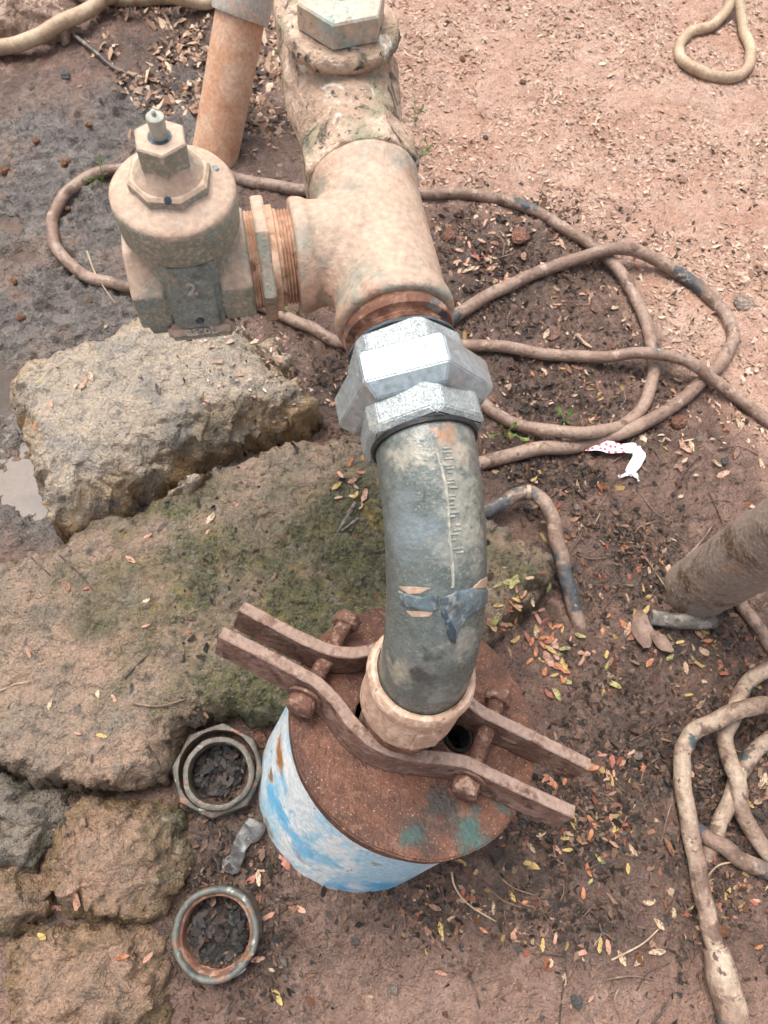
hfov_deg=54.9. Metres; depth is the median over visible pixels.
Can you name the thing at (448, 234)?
pebble
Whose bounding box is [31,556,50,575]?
twig
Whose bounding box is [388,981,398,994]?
pebble
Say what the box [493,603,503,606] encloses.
fallen leaf
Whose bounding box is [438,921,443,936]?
fallen leaf
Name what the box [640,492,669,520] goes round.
twig
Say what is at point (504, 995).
twig
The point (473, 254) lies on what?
fallen leaf
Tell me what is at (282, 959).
fallen leaf
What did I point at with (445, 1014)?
pebble
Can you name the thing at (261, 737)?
pebble
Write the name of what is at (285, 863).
fallen leaf
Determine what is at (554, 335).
fallen leaf
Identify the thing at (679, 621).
stick
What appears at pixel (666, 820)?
twig
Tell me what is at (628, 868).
fallen leaf
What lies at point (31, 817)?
pitted stone
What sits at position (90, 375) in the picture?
fallen leaf
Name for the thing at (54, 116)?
ground
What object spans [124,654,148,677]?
twig
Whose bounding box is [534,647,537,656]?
fallen leaf
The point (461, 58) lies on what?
pebble
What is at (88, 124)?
pebble
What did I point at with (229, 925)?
wet leaves
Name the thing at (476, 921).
pebble
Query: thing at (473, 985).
twig
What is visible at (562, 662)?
fallen leaf
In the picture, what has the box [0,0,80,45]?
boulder
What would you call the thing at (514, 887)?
twig
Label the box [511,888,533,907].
twig
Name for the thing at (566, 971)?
twig
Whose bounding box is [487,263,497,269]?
fallen leaf
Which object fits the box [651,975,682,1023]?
twig
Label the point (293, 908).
fallen leaf
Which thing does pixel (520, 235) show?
pebble
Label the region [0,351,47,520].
puddle
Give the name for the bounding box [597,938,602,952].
fallen leaf
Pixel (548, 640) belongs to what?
fallen leaf
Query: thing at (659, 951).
fallen leaf
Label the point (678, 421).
pebble
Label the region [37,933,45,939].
fallen leaf
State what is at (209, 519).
fallen leaf
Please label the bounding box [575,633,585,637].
fallen leaf
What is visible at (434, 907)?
fallen leaf
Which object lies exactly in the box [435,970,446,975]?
fallen leaf
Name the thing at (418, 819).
cap plate
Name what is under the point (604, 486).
pebble
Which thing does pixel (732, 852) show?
hose
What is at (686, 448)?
fallen leaf
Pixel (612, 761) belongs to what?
fallen leaf
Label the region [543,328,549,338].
fallen leaf
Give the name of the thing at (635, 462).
ribbon
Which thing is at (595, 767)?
fallen leaf
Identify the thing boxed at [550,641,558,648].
fallen leaf
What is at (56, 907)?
fallen leaf
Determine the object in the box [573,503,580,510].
pebble
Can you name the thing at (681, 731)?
twig
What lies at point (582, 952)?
fallen leaf
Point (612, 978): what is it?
twig
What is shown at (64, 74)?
pebble
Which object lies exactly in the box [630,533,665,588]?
twig
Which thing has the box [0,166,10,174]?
pebble
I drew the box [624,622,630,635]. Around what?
fallen leaf
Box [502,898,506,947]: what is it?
twig
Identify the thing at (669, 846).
fallen leaf
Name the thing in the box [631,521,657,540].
twig
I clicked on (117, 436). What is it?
stone block
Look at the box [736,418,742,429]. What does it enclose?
fallen leaf
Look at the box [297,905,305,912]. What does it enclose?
fallen leaf
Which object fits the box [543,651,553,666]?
fallen leaf
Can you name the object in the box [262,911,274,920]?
fallen leaf
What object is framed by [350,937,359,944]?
pebble
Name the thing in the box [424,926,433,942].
fallen leaf
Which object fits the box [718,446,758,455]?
twig
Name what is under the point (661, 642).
dead leaf
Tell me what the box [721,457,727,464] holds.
pebble
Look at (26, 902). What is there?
stone
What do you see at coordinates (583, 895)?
fallen leaf
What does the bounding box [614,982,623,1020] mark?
twig
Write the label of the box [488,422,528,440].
sprout
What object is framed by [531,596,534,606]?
fallen leaf
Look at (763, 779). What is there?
fallen leaf
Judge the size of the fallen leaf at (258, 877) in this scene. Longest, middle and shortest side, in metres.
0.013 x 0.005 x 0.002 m
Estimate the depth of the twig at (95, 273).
0.90 m
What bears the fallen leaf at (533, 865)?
on the ground
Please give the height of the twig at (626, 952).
0.006 m
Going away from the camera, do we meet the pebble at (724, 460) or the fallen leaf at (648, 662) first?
the fallen leaf at (648, 662)
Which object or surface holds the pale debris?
on the ground
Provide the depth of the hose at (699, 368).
0.89 m
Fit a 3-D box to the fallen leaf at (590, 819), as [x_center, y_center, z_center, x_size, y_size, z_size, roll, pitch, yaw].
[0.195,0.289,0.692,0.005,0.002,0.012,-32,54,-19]
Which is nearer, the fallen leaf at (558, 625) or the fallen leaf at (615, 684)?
the fallen leaf at (615, 684)
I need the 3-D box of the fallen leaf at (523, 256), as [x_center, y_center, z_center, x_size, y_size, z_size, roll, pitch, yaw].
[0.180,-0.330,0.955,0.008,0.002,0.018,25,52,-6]
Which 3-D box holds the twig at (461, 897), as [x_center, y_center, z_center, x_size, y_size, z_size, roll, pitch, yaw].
[0.077,0.347,0.660,0.010,0.009,0.057,-41,75,-18]
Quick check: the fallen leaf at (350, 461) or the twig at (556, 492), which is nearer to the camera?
the fallen leaf at (350, 461)
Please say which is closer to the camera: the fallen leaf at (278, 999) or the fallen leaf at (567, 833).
the fallen leaf at (278, 999)
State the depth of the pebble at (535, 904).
0.66 m
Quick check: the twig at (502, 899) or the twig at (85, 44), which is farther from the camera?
the twig at (85, 44)
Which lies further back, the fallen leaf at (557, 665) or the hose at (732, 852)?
the fallen leaf at (557, 665)
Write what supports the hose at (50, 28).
on the ground
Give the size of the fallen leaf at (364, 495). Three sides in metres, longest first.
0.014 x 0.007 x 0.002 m
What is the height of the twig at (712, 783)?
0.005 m
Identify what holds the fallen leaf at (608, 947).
on the ground
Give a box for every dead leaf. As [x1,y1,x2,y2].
[631,610,653,647]
[651,630,673,652]
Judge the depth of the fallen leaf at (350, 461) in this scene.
0.77 m
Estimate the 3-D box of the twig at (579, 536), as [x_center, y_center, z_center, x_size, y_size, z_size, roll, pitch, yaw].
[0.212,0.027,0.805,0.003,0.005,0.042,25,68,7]
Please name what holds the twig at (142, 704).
on the stone slab at (79, 642)
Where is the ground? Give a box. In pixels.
[0,0,767,1023]
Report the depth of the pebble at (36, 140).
0.98 m
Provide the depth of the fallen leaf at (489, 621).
0.71 m
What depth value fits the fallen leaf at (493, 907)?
0.66 m
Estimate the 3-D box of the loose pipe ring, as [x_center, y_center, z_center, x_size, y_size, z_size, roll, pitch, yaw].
[-0.142,0.359,0.632,0.073,0.036,0.073,9,67,0]
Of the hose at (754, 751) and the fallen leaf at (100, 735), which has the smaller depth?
the fallen leaf at (100, 735)
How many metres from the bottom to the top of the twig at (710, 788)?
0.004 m
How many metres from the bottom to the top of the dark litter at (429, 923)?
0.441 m
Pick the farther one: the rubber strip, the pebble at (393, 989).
the rubber strip
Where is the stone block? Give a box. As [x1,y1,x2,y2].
[10,317,323,544]
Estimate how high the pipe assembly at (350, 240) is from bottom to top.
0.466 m
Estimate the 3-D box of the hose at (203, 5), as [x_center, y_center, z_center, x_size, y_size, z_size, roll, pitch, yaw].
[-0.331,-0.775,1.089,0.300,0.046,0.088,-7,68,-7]
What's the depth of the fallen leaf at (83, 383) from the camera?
0.76 m
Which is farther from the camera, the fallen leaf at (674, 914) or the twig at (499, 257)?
the twig at (499, 257)
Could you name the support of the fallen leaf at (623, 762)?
on the ground
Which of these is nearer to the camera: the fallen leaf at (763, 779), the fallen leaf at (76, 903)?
the fallen leaf at (76, 903)
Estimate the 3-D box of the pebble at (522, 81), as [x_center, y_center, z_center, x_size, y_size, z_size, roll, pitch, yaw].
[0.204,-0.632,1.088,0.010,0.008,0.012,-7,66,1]
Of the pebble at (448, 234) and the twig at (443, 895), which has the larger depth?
the pebble at (448, 234)
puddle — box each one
[0,215,36,263]
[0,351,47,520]
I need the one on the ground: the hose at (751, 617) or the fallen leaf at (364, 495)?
the hose at (751, 617)
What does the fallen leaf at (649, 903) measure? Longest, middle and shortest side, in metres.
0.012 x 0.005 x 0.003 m
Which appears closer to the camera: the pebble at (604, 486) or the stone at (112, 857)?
the stone at (112, 857)
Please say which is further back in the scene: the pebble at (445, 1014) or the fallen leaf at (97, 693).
the fallen leaf at (97, 693)
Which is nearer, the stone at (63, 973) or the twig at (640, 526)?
the stone at (63, 973)
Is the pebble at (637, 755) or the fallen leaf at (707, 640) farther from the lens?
the fallen leaf at (707, 640)
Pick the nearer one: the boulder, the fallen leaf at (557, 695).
the fallen leaf at (557, 695)
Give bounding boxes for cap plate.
[288,607,533,863]
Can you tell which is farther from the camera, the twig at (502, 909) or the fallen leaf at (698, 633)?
the fallen leaf at (698, 633)
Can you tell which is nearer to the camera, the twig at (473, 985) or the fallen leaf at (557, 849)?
the twig at (473, 985)
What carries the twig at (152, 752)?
on the stone slab at (79, 642)
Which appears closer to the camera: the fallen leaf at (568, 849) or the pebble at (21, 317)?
the fallen leaf at (568, 849)
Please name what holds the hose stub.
on the ground
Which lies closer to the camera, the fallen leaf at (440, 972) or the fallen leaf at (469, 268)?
the fallen leaf at (440, 972)
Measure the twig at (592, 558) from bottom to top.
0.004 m
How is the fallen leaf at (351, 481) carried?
on the stone slab at (79, 642)
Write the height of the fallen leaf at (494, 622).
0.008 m
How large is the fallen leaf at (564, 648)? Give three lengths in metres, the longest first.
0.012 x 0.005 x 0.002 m
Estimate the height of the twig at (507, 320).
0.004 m
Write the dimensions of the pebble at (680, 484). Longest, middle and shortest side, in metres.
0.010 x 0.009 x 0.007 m
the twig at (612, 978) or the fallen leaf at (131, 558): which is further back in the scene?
the fallen leaf at (131, 558)
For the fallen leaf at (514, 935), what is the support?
on the ground
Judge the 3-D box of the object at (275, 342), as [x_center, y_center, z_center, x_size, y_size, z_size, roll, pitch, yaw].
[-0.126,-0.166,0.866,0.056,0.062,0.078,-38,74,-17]
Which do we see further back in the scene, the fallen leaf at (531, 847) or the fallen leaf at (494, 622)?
the fallen leaf at (494, 622)
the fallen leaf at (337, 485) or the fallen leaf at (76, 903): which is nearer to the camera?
the fallen leaf at (76, 903)
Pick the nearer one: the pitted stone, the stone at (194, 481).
the pitted stone
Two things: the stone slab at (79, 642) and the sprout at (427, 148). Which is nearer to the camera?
the stone slab at (79, 642)
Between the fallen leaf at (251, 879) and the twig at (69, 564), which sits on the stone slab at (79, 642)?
the twig at (69, 564)
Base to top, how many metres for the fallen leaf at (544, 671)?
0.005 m
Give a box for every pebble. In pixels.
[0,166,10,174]
[10,277,16,284]
[17,313,25,321]
[33,137,40,144]
[60,69,69,79]
[60,158,70,167]
[85,122,91,127]
[253,730,268,748]
[307,997,314,1005]
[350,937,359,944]
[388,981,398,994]
[441,229,456,241]
[442,1011,448,1017]
[459,56,464,61]
[474,917,479,924]
[511,226,530,244]
[519,79,525,84]
[531,900,539,908]
[570,995,582,1008]
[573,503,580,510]
[600,483,607,490]
[633,751,642,759]
[635,953,643,965]
[671,414,687,428]
[675,480,682,487]
[696,436,702,441]
[720,926,728,937]
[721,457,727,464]
[734,294,753,310]
[743,906,749,912]
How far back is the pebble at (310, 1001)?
0.62 m
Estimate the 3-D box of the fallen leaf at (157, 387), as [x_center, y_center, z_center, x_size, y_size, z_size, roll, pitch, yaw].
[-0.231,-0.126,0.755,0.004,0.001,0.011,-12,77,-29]
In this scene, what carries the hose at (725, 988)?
on the ground
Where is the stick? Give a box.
[648,610,717,629]
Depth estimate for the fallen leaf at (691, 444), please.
0.86 m
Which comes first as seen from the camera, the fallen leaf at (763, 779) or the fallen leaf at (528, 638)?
the fallen leaf at (763, 779)
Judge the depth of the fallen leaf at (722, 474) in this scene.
0.85 m
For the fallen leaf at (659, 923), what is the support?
on the ground
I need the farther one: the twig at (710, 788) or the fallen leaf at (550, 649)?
the fallen leaf at (550, 649)
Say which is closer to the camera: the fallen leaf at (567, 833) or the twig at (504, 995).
the twig at (504, 995)
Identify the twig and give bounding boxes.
[0,681,30,691]
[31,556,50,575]
[58,555,91,589]
[72,33,134,77]
[86,250,115,302]
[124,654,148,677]
[132,698,185,706]
[146,745,165,787]
[338,501,358,531]
[441,864,444,927]
[451,872,496,921]
[470,976,483,1023]
[479,251,518,263]
[483,985,527,1005]
[487,886,520,907]
[488,908,513,914]
[492,868,534,895]
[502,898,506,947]
[507,304,513,340]
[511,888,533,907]
[530,953,562,957]
[538,480,579,507]
[552,845,571,867]
[559,970,567,1023]
[571,521,584,552]
[575,333,591,348]
[577,554,606,558]
[585,858,618,871]
[603,975,656,980]
[606,453,632,467]
[611,929,658,960]
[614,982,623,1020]
[616,377,645,394]
[629,710,661,741]
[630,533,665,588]
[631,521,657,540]
[636,963,669,990]
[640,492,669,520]
[640,757,660,782]
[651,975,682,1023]
[656,730,679,735]
[660,731,709,748]
[660,798,672,844]
[674,459,697,494]
[684,523,713,557]
[697,786,723,789]
[708,491,722,523]
[709,862,730,875]
[711,769,718,800]
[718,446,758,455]
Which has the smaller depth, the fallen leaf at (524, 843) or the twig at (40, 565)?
the fallen leaf at (524, 843)
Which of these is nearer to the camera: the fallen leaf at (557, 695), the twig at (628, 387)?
the fallen leaf at (557, 695)
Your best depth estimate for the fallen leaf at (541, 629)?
0.77 m
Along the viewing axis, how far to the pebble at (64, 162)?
0.96 m
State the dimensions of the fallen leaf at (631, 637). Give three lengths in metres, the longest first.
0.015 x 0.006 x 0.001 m
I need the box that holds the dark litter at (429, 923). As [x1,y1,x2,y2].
[173,177,767,1023]
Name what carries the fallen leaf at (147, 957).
on the stone at (63, 973)
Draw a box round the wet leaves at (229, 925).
[189,899,249,963]
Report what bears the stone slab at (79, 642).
on the ground
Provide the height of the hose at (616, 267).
0.034 m
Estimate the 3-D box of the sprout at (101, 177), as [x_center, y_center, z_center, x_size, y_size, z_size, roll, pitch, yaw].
[-0.367,-0.431,0.947,0.025,0.030,0.036,39,70,12]
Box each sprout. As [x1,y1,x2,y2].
[81,154,108,184]
[285,306,299,312]
[411,101,423,121]
[421,137,432,150]
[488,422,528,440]
[557,406,572,422]
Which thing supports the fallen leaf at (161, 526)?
on the stone slab at (79, 642)
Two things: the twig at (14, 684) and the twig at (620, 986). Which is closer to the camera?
the twig at (620, 986)
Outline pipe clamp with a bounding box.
[215,602,590,827]
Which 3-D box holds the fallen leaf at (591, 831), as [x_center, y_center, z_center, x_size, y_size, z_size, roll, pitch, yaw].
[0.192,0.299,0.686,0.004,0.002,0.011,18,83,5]
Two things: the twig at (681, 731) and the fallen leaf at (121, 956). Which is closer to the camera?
the fallen leaf at (121, 956)
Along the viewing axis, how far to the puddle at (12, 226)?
0.93 m
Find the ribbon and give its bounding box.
[585,441,645,480]
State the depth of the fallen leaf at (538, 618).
0.77 m
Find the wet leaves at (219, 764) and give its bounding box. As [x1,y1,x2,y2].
[193,745,245,797]
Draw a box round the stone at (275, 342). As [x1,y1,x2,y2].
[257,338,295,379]
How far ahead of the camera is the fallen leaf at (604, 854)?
0.68 m
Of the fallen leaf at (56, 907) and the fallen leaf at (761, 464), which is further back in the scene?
the fallen leaf at (761, 464)
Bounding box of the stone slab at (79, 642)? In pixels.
[0,435,552,794]
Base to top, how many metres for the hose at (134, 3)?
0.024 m
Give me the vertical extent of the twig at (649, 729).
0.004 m
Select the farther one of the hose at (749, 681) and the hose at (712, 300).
the hose at (712, 300)
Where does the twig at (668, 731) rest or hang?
on the ground
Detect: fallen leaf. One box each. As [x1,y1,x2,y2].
[25,647,30,656]
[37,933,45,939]
[47,700,51,709]
[51,905,60,911]
[72,893,79,910]
[79,377,86,388]
[88,371,92,380]
[95,689,99,697]
[96,733,106,737]
[114,954,128,960]
[125,555,134,562]
[142,952,152,962]
[155,383,159,392]
[157,522,167,530]
[206,513,214,523]
[245,874,255,883]
[251,956,264,962]
[255,871,260,885]
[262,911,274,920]
[272,990,282,1005]
[279,954,286,965]
[280,856,290,869]
[286,905,298,911]
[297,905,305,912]
[332,482,340,488]
[348,456,352,465]
[348,478,356,483]
[361,488,367,500]
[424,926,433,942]
[429,904,440,910]
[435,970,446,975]
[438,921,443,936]
[454,926,457,942]
[462,266,474,272]
[470,249,475,257]
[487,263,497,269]
[487,617,496,631]
[490,615,498,626]
[492,901,495,914]
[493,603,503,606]
[499,622,508,626]
[503,579,519,584]
[508,890,515,901]
[509,574,518,588]
[511,635,519,642]
[511,925,521,939]
[521,252,526,259]
[522,836,528,849]
[523,860,539,869]
[524,632,531,643]
[527,842,534,852]
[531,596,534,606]
[533,627,537,637]
[534,613,540,623]
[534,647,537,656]
[539,617,548,631]
[540,938,544,951]
[542,667,546,675]
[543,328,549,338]
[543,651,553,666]
[544,638,552,643]
[545,645,554,652]
[545,689,553,697]
[549,332,559,339]
[549,776,554,787]
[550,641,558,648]
[553,623,562,627]
[553,687,560,700]
[553,933,557,944]
[554,662,569,672]
[554,844,561,853]
[559,646,570,650]
[560,658,567,669]
[560,835,569,839]
[562,848,572,851]
[563,831,573,835]
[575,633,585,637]
[578,650,590,655]
[578,949,586,955]
[581,887,585,899]
[586,862,591,876]
[587,815,596,825]
[588,829,593,839]
[589,765,598,770]
[595,854,605,863]
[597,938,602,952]
[600,851,610,858]
[606,939,610,953]
[608,680,621,688]
[609,754,615,767]
[609,840,617,847]
[618,950,625,965]
[619,760,625,769]
[620,619,630,629]
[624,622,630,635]
[626,863,629,873]
[627,634,634,639]
[629,844,637,855]
[642,900,653,905]
[646,658,653,666]
[649,948,665,954]
[654,918,664,929]
[664,838,674,856]
[666,654,673,660]
[671,907,676,918]
[679,441,691,451]
[688,441,693,451]
[694,630,702,638]
[702,639,712,642]
[712,460,721,466]
[716,470,729,477]
[733,447,738,458]
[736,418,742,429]
[754,944,762,949]
[759,458,764,467]
[760,772,767,786]
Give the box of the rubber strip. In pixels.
[222,817,265,874]
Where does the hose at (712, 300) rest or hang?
on the ground
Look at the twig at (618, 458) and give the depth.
0.85 m
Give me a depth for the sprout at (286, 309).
0.89 m
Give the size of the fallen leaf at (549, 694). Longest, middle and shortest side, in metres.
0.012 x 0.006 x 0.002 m
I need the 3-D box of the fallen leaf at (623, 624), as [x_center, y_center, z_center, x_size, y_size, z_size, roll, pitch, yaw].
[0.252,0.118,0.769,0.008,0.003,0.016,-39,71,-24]
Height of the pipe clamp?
0.081 m
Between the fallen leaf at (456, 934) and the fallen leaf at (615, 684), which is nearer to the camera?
the fallen leaf at (456, 934)
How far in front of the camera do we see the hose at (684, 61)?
1.12 m
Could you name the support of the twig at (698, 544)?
on the ground
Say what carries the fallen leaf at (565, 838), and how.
on the ground
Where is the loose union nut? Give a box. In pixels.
[172,723,262,818]
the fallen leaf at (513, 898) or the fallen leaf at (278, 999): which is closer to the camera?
the fallen leaf at (278, 999)
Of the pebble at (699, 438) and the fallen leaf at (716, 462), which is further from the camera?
the pebble at (699, 438)
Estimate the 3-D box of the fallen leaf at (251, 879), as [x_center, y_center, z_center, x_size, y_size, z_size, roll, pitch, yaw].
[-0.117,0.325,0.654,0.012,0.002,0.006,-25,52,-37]
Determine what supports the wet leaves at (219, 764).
on the ground
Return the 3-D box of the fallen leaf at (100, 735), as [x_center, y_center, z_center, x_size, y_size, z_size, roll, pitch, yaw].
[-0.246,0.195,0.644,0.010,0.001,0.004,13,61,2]
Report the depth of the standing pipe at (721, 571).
0.69 m
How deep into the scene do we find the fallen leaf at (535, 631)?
0.76 m
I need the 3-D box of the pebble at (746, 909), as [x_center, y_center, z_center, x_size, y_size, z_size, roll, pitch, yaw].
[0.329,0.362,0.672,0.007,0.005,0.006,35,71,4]
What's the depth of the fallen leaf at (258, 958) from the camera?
0.63 m
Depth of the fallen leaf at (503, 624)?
0.73 m
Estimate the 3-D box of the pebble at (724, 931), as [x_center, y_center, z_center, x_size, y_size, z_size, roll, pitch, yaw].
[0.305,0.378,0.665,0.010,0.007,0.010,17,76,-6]
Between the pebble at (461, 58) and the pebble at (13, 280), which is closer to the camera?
the pebble at (13, 280)
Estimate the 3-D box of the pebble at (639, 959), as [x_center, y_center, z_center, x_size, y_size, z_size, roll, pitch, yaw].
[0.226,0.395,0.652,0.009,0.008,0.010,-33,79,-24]
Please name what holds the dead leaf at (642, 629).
on the ground
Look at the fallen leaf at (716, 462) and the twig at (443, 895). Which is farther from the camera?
the fallen leaf at (716, 462)
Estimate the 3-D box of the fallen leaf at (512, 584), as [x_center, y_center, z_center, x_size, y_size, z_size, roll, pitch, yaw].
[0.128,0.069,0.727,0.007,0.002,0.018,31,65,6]
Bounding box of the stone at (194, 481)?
[167,470,211,495]
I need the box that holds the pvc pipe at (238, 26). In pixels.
[193,0,273,166]
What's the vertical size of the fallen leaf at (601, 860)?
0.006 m
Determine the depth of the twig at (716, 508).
0.83 m
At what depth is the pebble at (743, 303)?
0.94 m
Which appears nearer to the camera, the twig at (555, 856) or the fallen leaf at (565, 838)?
the twig at (555, 856)
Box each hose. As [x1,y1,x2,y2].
[0,0,106,54]
[45,163,767,427]
[78,0,213,10]
[110,0,173,6]
[231,170,659,438]
[453,242,740,469]
[673,696,767,1023]
[674,0,755,83]
[698,821,767,879]
[702,729,767,863]
[716,661,767,862]
[735,600,767,653]
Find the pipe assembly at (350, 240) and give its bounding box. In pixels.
[108,0,492,753]
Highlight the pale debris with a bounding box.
[77,6,294,152]
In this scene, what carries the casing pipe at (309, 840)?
in the ground
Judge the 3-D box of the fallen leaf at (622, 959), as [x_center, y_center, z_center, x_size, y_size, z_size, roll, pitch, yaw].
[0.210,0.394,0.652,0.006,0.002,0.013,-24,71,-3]
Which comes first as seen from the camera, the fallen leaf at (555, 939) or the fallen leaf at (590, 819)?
the fallen leaf at (555, 939)
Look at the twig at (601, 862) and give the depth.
0.68 m
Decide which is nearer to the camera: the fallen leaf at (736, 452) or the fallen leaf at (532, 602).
the fallen leaf at (532, 602)
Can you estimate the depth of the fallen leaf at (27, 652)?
0.67 m
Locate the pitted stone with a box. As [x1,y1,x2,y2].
[0,770,73,873]
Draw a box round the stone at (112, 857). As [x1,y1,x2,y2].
[42,794,196,925]
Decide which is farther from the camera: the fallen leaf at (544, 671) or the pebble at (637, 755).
the fallen leaf at (544, 671)
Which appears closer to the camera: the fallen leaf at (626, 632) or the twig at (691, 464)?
the fallen leaf at (626, 632)
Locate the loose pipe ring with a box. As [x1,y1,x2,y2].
[171,884,262,984]
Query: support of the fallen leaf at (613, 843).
on the ground
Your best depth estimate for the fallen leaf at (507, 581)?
0.73 m
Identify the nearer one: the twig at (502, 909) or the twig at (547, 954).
the twig at (547, 954)
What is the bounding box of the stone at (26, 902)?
[0,866,54,938]
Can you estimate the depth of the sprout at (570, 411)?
0.86 m
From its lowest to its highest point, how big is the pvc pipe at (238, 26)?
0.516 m
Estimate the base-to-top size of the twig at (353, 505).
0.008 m
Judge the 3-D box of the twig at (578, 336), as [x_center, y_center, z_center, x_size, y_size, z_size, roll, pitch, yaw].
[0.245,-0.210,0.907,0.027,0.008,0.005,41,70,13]
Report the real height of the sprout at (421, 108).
0.021 m
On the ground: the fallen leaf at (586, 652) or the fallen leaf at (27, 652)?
the fallen leaf at (586, 652)
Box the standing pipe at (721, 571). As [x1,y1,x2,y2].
[663,496,767,616]
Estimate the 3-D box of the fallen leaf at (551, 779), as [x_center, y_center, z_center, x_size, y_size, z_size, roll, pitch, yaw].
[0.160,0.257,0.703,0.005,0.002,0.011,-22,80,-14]
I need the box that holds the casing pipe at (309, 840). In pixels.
[258,706,463,891]
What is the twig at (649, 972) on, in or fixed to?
on the ground
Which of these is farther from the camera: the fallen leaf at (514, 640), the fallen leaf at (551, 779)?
the fallen leaf at (514, 640)
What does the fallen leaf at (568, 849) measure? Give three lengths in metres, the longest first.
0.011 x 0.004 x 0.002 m
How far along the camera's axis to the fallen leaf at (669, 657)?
0.76 m
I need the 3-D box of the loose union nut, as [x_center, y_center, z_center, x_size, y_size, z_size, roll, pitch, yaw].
[-0.153,0.238,0.683,0.079,0.040,0.078,25,68,7]
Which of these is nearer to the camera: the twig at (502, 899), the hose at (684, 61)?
the twig at (502, 899)
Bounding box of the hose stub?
[484,485,585,631]
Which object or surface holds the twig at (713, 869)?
on the ground
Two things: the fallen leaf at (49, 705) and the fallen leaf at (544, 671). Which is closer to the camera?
the fallen leaf at (49, 705)
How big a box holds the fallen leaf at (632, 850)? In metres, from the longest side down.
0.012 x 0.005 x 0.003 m
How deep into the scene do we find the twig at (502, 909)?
0.66 m
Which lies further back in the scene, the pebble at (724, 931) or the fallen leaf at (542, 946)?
the pebble at (724, 931)
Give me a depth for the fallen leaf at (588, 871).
0.68 m
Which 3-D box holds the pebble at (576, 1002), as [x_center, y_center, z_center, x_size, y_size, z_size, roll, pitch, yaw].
[0.165,0.420,0.635,0.010,0.008,0.010,12,67,1]
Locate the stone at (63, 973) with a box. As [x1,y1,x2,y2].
[2,921,173,1023]
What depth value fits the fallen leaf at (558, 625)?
0.77 m
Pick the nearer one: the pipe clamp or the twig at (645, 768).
the pipe clamp
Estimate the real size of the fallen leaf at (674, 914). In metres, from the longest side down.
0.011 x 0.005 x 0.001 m

